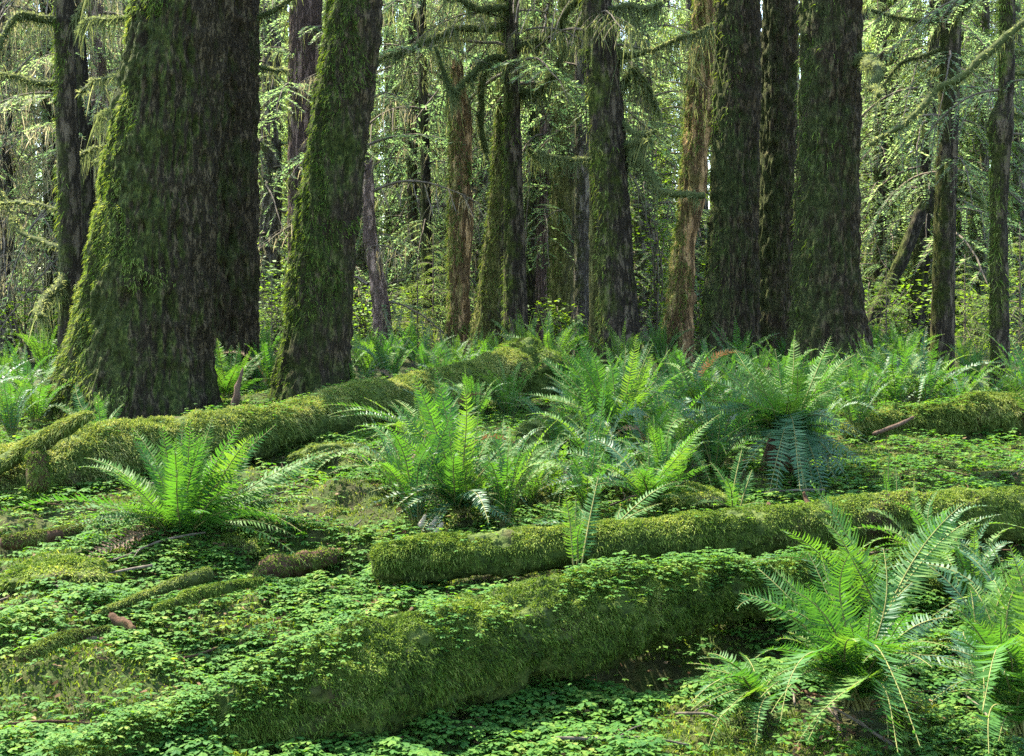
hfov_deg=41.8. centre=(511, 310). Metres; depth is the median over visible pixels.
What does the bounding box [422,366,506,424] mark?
sword fern
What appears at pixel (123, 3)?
hemlock tree
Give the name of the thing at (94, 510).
fallen twig
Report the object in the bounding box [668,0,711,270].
hemlock tree
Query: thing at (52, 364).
sword fern
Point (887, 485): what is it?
sword fern
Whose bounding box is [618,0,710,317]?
hemlock tree
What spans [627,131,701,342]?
vine maple
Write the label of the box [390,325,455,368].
sword fern
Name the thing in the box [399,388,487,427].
sword fern
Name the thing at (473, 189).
hemlock tree
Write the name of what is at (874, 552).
fallen twig
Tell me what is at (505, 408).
sword fern
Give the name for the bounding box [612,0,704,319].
hemlock tree
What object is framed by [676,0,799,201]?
hemlock tree
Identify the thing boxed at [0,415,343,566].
sword fern
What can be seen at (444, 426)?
sword fern
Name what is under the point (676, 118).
hemlock tree
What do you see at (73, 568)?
moss hummock
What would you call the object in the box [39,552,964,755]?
fallen log
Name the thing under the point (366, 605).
fallen twig
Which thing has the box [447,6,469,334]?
distant tree
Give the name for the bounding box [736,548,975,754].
sword fern
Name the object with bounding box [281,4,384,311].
hemlock tree
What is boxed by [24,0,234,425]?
giant spruce
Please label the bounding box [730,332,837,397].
sword fern
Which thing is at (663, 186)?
hemlock tree
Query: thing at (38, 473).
branch stub
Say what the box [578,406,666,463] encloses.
sword fern
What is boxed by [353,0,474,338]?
hemlock tree
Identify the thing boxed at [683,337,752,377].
sword fern
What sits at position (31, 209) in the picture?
hemlock tree
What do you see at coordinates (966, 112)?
hemlock tree
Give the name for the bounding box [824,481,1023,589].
sword fern
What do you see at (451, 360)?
sword fern
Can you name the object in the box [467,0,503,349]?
buttressed tree
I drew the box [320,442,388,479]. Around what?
sword fern
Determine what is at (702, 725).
floor moss
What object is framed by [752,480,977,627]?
sword fern
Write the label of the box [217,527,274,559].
moss hummock
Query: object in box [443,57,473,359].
golden snag
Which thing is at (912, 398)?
sword fern
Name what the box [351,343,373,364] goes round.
sword fern
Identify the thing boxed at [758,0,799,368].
furrowed spruce
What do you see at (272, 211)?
hemlock tree
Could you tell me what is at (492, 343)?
sword fern
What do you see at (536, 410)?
sword fern
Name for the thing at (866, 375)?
sword fern
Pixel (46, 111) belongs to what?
slender conifer
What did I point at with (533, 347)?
root mound
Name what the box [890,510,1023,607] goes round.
sword fern
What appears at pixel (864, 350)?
sword fern
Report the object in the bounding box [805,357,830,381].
sword fern
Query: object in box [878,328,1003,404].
sword fern
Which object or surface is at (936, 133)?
hemlock tree
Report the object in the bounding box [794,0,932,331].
hemlock tree
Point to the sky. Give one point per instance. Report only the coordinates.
(625, 0)
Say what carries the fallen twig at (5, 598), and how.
on the ground
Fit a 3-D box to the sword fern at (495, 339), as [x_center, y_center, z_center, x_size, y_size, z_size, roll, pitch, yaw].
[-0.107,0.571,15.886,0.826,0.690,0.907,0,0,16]
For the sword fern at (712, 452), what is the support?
on the ground
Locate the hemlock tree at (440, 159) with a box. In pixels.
[353,4,475,341]
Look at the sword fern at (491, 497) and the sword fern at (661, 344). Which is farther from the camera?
the sword fern at (661, 344)
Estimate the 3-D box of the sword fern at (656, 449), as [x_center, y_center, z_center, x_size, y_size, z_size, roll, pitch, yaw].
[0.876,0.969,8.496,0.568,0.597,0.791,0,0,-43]
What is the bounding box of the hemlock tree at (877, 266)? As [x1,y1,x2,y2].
[859,0,962,343]
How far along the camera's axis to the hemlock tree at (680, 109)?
51.77 m
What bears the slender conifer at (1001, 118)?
on the ground
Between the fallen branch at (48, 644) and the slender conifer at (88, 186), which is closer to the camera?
the fallen branch at (48, 644)
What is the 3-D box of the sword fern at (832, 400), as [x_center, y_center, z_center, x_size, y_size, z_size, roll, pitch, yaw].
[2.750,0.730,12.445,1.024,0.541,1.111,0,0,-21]
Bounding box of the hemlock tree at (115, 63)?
[12,0,122,332]
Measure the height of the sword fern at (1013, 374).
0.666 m
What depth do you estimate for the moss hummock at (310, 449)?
9.44 m
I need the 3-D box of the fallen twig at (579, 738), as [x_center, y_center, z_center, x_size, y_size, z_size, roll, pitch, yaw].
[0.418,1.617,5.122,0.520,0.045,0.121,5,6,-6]
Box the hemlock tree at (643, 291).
[614,0,712,341]
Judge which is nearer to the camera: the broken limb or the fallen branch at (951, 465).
the broken limb
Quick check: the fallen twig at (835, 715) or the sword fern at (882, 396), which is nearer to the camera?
the fallen twig at (835, 715)
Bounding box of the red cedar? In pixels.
[258,0,407,267]
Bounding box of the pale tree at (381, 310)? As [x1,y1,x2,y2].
[258,44,489,361]
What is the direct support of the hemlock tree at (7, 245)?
on the ground
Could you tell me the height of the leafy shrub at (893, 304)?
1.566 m
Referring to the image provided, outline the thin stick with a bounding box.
[872,416,913,434]
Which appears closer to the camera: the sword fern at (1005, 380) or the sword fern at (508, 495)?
the sword fern at (508, 495)
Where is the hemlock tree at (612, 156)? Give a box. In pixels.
[499,0,722,375]
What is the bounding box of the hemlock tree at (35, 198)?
[9,0,43,325]
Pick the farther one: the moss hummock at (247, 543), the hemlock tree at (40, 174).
the hemlock tree at (40, 174)
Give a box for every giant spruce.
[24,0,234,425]
[211,0,303,391]
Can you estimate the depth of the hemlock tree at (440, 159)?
28.93 m
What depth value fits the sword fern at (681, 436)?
9.13 m
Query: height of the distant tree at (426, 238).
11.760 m
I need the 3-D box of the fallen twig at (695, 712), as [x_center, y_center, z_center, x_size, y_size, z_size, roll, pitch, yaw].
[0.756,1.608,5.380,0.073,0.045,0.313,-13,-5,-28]
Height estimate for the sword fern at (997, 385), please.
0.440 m
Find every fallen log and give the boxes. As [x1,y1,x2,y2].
[0,345,534,499]
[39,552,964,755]
[368,485,1023,588]
[839,390,1023,440]
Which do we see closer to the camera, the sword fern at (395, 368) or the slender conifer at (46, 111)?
the sword fern at (395, 368)
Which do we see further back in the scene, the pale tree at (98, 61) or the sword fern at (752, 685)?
the pale tree at (98, 61)
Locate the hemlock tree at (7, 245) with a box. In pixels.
[0,0,95,359]
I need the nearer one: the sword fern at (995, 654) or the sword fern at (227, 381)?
the sword fern at (995, 654)
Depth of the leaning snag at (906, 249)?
20.92 m
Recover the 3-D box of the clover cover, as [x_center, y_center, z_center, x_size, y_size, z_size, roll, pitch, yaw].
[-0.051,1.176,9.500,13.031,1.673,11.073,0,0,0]
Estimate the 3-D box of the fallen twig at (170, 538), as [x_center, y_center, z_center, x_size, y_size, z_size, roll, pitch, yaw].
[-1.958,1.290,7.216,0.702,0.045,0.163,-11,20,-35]
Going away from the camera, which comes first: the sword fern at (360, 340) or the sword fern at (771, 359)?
the sword fern at (771, 359)
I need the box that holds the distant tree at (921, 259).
[860,0,1023,347]
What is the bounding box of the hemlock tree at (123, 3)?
[88,0,129,198]
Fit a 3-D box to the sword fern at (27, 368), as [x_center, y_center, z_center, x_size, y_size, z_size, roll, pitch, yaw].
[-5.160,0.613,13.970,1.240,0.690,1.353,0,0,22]
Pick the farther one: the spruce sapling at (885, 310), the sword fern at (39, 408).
the spruce sapling at (885, 310)
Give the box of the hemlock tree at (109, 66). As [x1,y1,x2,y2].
[29,0,121,330]
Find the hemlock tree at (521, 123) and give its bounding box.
[434,0,555,293]
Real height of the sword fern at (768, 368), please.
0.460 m
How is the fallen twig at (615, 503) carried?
on the ground
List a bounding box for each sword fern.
[0,337,56,398]
[0,340,29,381]
[0,354,75,425]
[0,357,36,383]
[0,359,30,388]
[0,371,52,439]
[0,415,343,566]
[13,324,57,377]
[28,350,57,380]
[59,383,123,422]
[214,342,275,392]
[215,338,265,397]
[222,340,276,389]
[259,319,282,363]
[313,416,488,510]
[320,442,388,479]
[323,381,512,459]
[337,413,520,520]
[349,354,402,380]
[351,324,414,377]
[351,332,390,370]
[351,334,417,378]
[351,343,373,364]
[357,317,421,365]
[358,368,551,531]
[367,332,385,368]
[369,366,419,377]
[380,319,428,365]
[389,405,484,447]
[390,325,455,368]
[392,413,519,489]
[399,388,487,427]
[416,338,478,367]
[417,329,494,361]
[419,331,491,362]
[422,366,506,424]
[427,451,560,528]
[445,326,501,355]
[459,420,575,527]
[461,350,553,423]
[467,331,512,351]
[467,419,554,473]
[491,308,546,340]
[496,391,575,418]
[500,305,589,353]
[500,436,583,511]
[508,432,605,508]
[510,332,689,442]
[527,400,587,458]
[528,375,643,486]
[530,416,686,499]
[535,481,676,524]
[538,414,719,505]
[543,351,607,396]
[543,375,592,414]
[545,351,653,405]
[550,418,647,516]
[558,316,590,361]
[561,475,601,564]
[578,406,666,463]
[580,320,652,369]
[594,415,713,489]
[597,337,662,375]
[603,399,694,463]
[604,375,758,456]
[609,367,673,404]
[610,395,743,484]
[628,349,744,415]
[634,351,745,423]
[634,381,681,423]
[635,362,805,474]
[639,314,693,371]
[648,336,695,391]
[653,349,732,396]
[659,372,740,419]
[662,409,766,464]
[674,352,761,403]
[677,336,876,504]
[682,650,788,747]
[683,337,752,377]
[685,316,778,378]
[685,364,766,432]
[691,449,763,506]
[725,366,780,401]
[727,342,786,391]
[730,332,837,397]
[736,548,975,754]
[739,388,770,442]
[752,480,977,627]
[763,365,818,382]
[770,336,786,360]
[777,391,877,447]
[782,369,886,417]
[800,346,879,401]
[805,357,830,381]
[807,350,902,424]
[818,330,899,379]
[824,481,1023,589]
[827,350,932,406]
[829,344,916,410]
[830,326,968,404]
[854,343,957,402]
[868,322,905,364]
[874,318,942,367]
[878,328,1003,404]
[880,538,1023,640]
[883,449,900,490]
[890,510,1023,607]
[906,353,1012,398]
[923,353,974,383]
[927,545,1023,754]
[945,333,989,372]
[949,343,1010,391]
[971,372,1022,392]
[972,346,1023,392]
[985,333,1023,411]
[991,350,1023,390]
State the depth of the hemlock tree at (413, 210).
25.02 m
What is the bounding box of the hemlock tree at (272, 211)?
[257,0,394,344]
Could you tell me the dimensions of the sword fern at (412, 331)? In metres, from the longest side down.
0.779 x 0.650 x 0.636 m
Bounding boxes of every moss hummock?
[0,551,128,596]
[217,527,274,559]
[286,441,385,479]
[338,492,395,513]
[482,481,568,515]
[514,412,622,450]
[649,481,740,514]
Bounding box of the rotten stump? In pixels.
[387,514,443,536]
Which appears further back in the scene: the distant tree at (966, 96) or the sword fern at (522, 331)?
the distant tree at (966, 96)
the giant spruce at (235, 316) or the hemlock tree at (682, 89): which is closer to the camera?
the giant spruce at (235, 316)
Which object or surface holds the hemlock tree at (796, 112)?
on the ground
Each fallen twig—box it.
[0,595,13,607]
[0,596,41,610]
[4,714,105,726]
[47,503,122,517]
[49,581,72,596]
[106,531,205,561]
[108,564,152,573]
[154,646,218,674]
[275,482,311,494]
[351,596,376,615]
[555,725,688,745]
[607,492,636,507]
[675,705,716,717]
[742,488,824,496]
[775,685,840,704]
[779,682,795,705]
[806,694,840,740]
[807,696,894,745]
[860,547,898,555]
[903,465,969,476]
[960,693,987,734]
[967,546,1010,550]
[978,454,1022,457]
[1010,461,1023,475]
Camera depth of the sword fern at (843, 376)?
13.33 m
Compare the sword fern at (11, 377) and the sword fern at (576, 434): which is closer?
the sword fern at (576, 434)
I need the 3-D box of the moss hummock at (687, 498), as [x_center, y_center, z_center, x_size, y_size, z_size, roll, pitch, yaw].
[1.128,1.188,8.383,0.607,0.230,0.468,0,0,0]
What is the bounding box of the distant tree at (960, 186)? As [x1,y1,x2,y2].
[860,0,1023,342]
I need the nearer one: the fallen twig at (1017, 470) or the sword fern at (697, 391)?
the fallen twig at (1017, 470)
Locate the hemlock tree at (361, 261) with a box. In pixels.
[280,0,418,339]
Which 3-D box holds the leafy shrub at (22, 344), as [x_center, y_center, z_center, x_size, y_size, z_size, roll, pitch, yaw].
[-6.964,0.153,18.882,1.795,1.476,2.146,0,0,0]
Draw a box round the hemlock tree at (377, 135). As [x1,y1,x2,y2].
[377,7,437,264]
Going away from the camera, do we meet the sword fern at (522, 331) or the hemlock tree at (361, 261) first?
the sword fern at (522, 331)
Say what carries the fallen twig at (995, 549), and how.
on the ground
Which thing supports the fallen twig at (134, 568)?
on the ground
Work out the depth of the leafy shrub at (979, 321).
20.96 m
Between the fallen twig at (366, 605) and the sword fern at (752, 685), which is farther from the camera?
the fallen twig at (366, 605)
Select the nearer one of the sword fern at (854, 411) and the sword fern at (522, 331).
the sword fern at (854, 411)
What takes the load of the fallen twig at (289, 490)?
on the ground
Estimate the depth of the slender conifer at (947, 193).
17.89 m
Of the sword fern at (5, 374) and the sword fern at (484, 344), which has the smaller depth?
the sword fern at (5, 374)
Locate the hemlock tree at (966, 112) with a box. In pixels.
[902,1,1012,317]
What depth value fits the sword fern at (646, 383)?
13.30 m
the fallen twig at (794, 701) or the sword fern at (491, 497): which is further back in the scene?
the sword fern at (491, 497)
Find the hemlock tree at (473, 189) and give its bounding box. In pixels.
[391,0,528,330]
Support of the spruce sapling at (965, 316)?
on the ground
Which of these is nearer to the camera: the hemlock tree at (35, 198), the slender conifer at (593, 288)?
the slender conifer at (593, 288)
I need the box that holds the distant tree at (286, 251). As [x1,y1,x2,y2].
[281,0,288,256]
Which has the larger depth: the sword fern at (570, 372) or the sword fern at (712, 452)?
the sword fern at (570, 372)
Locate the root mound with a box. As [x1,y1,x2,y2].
[492,336,572,398]
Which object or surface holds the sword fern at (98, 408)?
on the ground
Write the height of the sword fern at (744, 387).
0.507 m
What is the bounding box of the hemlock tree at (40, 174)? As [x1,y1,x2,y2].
[10,0,43,339]
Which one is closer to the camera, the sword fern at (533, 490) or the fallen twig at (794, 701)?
the fallen twig at (794, 701)
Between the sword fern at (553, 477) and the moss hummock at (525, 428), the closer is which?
the sword fern at (553, 477)
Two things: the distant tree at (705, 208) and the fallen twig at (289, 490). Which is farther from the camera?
the distant tree at (705, 208)
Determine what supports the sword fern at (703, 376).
on the ground
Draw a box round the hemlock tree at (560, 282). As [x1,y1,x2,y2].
[520,0,617,353]
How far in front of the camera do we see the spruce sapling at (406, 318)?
19.49 m
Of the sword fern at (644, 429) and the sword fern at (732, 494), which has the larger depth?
the sword fern at (644, 429)
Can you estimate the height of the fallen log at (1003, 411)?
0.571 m
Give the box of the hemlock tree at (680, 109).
[668,5,710,228]
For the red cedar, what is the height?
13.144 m
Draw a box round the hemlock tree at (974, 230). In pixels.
[901,0,1023,339]
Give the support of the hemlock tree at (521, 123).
on the ground
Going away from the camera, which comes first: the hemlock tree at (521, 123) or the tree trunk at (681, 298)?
the tree trunk at (681, 298)
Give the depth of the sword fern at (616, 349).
16.31 m
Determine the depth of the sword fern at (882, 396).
13.59 m
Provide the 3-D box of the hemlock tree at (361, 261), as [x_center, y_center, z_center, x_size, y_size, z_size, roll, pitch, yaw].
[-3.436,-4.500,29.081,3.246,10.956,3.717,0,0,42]
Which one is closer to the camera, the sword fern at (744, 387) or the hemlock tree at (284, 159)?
the sword fern at (744, 387)
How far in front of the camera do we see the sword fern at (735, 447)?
9.87 m
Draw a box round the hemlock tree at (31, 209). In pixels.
[21,7,42,332]
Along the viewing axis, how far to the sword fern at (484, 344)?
15.26 m
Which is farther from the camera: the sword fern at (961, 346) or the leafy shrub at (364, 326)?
the leafy shrub at (364, 326)
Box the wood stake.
[231,368,243,407]
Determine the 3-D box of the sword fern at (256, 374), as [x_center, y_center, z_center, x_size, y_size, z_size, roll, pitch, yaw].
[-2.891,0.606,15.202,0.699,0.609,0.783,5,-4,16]
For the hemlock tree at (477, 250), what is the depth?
25.89 m
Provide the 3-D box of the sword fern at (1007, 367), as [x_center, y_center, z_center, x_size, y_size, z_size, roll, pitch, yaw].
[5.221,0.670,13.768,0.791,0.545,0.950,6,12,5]
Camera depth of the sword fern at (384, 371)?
13.47 m
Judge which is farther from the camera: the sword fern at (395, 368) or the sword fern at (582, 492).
the sword fern at (395, 368)
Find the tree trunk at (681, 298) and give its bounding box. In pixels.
[655,0,715,372]
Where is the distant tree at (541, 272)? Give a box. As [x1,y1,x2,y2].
[410,0,676,345]
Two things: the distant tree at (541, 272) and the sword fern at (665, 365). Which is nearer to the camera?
the sword fern at (665, 365)
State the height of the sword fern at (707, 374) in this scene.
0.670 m
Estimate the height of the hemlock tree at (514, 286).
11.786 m
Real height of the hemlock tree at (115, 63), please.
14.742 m
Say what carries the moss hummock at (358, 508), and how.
on the ground
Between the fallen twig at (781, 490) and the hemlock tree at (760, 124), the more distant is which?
the hemlock tree at (760, 124)
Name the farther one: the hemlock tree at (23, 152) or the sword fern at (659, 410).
the hemlock tree at (23, 152)
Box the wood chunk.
[108,612,135,633]
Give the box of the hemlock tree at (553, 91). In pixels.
[492,4,664,318]
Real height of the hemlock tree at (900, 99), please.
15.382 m
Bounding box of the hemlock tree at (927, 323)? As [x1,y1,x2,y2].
[860,0,989,342]
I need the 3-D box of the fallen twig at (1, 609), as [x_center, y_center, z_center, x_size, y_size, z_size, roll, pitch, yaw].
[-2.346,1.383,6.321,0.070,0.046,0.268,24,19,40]
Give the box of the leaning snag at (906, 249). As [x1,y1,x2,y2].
[867,186,934,334]
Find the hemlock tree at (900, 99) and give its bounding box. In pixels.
[869,4,914,309]
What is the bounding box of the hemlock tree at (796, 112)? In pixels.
[793,2,800,229]
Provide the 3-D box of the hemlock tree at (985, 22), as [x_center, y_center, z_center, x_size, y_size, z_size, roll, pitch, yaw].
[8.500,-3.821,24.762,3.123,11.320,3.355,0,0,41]
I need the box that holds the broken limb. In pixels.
[0,410,94,475]
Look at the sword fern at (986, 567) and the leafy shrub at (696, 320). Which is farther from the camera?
the leafy shrub at (696, 320)
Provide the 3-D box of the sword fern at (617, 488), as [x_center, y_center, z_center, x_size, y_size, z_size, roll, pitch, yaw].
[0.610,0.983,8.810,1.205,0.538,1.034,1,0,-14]
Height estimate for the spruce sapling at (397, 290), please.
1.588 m
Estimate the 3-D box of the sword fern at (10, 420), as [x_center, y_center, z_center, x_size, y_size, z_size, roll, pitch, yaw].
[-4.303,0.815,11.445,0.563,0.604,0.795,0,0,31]
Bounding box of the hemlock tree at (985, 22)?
[889,0,1023,348]
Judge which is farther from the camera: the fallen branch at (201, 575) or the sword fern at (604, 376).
the sword fern at (604, 376)
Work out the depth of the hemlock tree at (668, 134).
42.06 m
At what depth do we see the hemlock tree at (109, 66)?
33.92 m
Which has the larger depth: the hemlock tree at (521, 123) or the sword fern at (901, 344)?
the hemlock tree at (521, 123)
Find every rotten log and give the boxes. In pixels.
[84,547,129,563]
[239,545,349,579]
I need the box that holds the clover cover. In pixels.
[0,345,1023,755]
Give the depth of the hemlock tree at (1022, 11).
30.03 m
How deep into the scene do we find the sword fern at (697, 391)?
11.33 m
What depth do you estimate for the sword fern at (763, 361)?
14.37 m
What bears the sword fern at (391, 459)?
on the ground
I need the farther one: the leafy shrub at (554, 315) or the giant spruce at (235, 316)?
the leafy shrub at (554, 315)
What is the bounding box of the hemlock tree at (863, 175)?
[859,0,970,342]
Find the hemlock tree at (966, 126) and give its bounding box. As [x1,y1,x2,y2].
[963,0,1023,329]
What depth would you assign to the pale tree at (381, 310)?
18.91 m
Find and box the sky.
[26,0,995,237]
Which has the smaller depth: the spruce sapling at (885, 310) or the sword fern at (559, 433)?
the sword fern at (559, 433)
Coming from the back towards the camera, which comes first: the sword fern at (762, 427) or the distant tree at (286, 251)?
the distant tree at (286, 251)
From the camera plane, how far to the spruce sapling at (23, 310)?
22.00 m
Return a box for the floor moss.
[0,387,1023,755]
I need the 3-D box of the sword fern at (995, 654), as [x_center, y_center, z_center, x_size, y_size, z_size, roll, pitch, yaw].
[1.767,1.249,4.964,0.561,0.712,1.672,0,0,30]
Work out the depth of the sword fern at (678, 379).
12.41 m
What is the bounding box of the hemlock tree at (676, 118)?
[625,0,712,337]
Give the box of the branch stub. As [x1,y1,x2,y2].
[23,448,53,495]
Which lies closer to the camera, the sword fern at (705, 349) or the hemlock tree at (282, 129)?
the sword fern at (705, 349)
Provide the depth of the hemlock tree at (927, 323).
27.92 m
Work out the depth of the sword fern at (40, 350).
16.48 m
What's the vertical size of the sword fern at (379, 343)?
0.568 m
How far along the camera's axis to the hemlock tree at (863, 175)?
26.83 m
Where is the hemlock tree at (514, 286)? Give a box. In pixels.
[374,0,673,340]
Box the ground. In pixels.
[0,277,1023,755]
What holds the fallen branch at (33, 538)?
on the ground
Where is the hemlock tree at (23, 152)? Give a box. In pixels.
[13,2,95,322]
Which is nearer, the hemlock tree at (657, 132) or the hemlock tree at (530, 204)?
the hemlock tree at (530, 204)
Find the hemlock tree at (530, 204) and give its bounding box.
[404,0,676,334]
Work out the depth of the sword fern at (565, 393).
11.31 m
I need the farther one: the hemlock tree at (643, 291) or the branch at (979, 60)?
the hemlock tree at (643, 291)
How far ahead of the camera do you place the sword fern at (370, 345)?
15.47 m
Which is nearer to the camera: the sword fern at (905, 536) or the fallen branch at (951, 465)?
the sword fern at (905, 536)
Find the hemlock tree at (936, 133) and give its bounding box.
[870,0,988,329]
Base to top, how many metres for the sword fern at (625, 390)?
0.941 m
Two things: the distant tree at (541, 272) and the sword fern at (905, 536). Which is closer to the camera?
the sword fern at (905, 536)
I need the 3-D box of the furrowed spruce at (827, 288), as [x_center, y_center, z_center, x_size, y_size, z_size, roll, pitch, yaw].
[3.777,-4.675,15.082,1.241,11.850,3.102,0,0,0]
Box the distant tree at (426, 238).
[359,0,522,347]
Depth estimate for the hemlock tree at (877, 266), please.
24.89 m
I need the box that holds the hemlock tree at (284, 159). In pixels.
[257,18,287,270]
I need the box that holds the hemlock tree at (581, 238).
[484,0,662,355]
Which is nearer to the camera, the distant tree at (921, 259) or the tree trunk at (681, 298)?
the tree trunk at (681, 298)
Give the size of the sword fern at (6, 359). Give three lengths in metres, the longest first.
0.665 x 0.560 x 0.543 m
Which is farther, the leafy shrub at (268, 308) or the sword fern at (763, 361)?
the leafy shrub at (268, 308)
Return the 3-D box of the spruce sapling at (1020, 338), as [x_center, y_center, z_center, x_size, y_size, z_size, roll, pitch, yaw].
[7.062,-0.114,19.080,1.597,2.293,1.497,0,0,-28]
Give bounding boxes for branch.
[0,522,84,552]
[12,625,111,665]
[74,566,213,623]
[151,576,265,611]
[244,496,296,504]
[309,526,374,541]
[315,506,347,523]
[834,456,957,469]
[865,18,1023,152]
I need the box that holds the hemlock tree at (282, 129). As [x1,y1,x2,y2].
[257,1,288,306]
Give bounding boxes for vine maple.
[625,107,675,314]
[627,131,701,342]
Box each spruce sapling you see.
[15,266,39,352]
[259,274,283,358]
[387,283,423,358]
[392,234,473,351]
[392,258,443,360]
[864,268,925,358]
[922,266,989,357]
[960,228,1023,359]
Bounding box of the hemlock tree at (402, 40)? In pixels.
[353,4,471,307]
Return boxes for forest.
[21,0,1010,282]
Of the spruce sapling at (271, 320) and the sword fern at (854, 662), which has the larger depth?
the spruce sapling at (271, 320)
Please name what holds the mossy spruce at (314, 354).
on the ground
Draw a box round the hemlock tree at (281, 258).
[258,1,288,326]
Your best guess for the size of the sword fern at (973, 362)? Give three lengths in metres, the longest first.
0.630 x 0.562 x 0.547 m
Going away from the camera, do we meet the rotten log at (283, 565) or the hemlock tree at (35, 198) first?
the rotten log at (283, 565)
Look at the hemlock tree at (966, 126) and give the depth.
37.89 m
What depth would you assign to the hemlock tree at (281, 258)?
38.05 m
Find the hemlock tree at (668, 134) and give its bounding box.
[617,0,683,275]
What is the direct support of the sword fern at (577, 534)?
on the ground
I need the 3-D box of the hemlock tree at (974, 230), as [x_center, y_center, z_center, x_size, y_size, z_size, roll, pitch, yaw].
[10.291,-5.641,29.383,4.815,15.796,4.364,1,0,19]
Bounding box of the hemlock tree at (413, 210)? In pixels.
[351,0,493,347]
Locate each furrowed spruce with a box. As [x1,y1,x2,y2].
[692,0,763,371]
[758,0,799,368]
[784,0,886,382]
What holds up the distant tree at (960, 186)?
on the ground
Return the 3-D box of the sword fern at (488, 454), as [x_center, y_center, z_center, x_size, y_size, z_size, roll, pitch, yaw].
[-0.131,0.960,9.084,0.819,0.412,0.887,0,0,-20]
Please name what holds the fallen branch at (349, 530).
on the ground
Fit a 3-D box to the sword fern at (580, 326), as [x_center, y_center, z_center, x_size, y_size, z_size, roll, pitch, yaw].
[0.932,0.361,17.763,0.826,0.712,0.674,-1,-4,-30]
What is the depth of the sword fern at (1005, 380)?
9.56 m
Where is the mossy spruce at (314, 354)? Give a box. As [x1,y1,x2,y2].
[267,0,382,403]
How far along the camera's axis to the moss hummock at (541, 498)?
8.55 m
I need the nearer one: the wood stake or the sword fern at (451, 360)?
the wood stake
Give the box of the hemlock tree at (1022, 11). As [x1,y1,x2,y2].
[931,0,1023,312]
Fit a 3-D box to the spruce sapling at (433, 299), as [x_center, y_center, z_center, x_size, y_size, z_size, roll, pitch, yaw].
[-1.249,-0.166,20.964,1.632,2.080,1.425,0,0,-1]
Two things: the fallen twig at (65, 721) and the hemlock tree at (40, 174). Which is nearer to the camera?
the fallen twig at (65, 721)
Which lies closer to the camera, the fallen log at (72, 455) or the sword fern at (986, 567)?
the sword fern at (986, 567)
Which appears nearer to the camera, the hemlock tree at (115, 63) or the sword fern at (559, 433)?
the sword fern at (559, 433)
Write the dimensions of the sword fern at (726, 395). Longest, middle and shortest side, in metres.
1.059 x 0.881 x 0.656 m
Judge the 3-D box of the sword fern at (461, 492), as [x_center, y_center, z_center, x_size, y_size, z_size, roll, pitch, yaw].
[-0.366,0.833,7.935,1.001,0.986,1.257,0,0,21]
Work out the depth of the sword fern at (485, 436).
8.86 m
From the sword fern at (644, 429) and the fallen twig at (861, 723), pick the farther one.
the sword fern at (644, 429)
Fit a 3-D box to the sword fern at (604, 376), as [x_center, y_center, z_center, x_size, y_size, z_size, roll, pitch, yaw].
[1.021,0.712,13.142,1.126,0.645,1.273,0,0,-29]
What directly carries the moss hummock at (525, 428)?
on the ground
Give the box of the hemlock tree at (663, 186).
[524,22,674,324]
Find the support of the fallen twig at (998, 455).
on the ground
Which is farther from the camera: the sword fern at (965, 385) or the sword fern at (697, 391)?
the sword fern at (965, 385)
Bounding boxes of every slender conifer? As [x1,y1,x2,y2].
[0,0,105,349]
[0,0,124,270]
[0,0,125,359]
[588,120,597,357]
[860,0,1023,371]
[884,0,1023,390]
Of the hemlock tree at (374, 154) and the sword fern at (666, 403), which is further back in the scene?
the hemlock tree at (374, 154)
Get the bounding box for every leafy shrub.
[0,268,56,360]
[258,248,285,354]
[350,281,434,357]
[528,297,588,352]
[660,260,703,335]
[862,271,931,344]
[898,264,1023,355]
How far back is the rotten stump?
7.84 m
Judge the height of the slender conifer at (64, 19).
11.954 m
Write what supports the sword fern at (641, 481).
on the ground
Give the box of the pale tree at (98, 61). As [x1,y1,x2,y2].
[0,0,263,345]
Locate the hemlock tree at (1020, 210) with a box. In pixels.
[888,0,1023,343]
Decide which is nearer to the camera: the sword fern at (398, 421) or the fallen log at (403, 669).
the fallen log at (403, 669)
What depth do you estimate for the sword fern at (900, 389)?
12.73 m
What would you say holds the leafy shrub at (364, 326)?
on the ground
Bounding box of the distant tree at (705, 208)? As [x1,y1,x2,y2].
[699,185,708,306]
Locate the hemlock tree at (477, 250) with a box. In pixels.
[417,0,527,342]
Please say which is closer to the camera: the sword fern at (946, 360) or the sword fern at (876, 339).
the sword fern at (946, 360)
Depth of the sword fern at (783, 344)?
17.21 m
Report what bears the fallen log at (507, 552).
on the ground
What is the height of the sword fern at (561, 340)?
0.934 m
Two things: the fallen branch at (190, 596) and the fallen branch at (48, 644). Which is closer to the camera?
the fallen branch at (48, 644)
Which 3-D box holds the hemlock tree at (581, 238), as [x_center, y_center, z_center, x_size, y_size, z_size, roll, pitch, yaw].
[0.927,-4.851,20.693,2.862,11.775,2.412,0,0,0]
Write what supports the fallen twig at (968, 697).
on the ground
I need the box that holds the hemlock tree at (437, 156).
[373,0,502,335]
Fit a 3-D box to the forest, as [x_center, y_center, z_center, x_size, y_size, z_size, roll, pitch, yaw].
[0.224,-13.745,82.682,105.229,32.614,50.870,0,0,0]
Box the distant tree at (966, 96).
[964,7,975,290]
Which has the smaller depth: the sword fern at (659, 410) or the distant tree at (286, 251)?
the sword fern at (659, 410)
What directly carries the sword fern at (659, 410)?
on the ground
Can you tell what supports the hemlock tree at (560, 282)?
on the ground
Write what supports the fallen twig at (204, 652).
on the ground
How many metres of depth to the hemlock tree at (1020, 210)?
25.97 m
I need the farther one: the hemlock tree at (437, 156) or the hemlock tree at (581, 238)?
the hemlock tree at (437, 156)

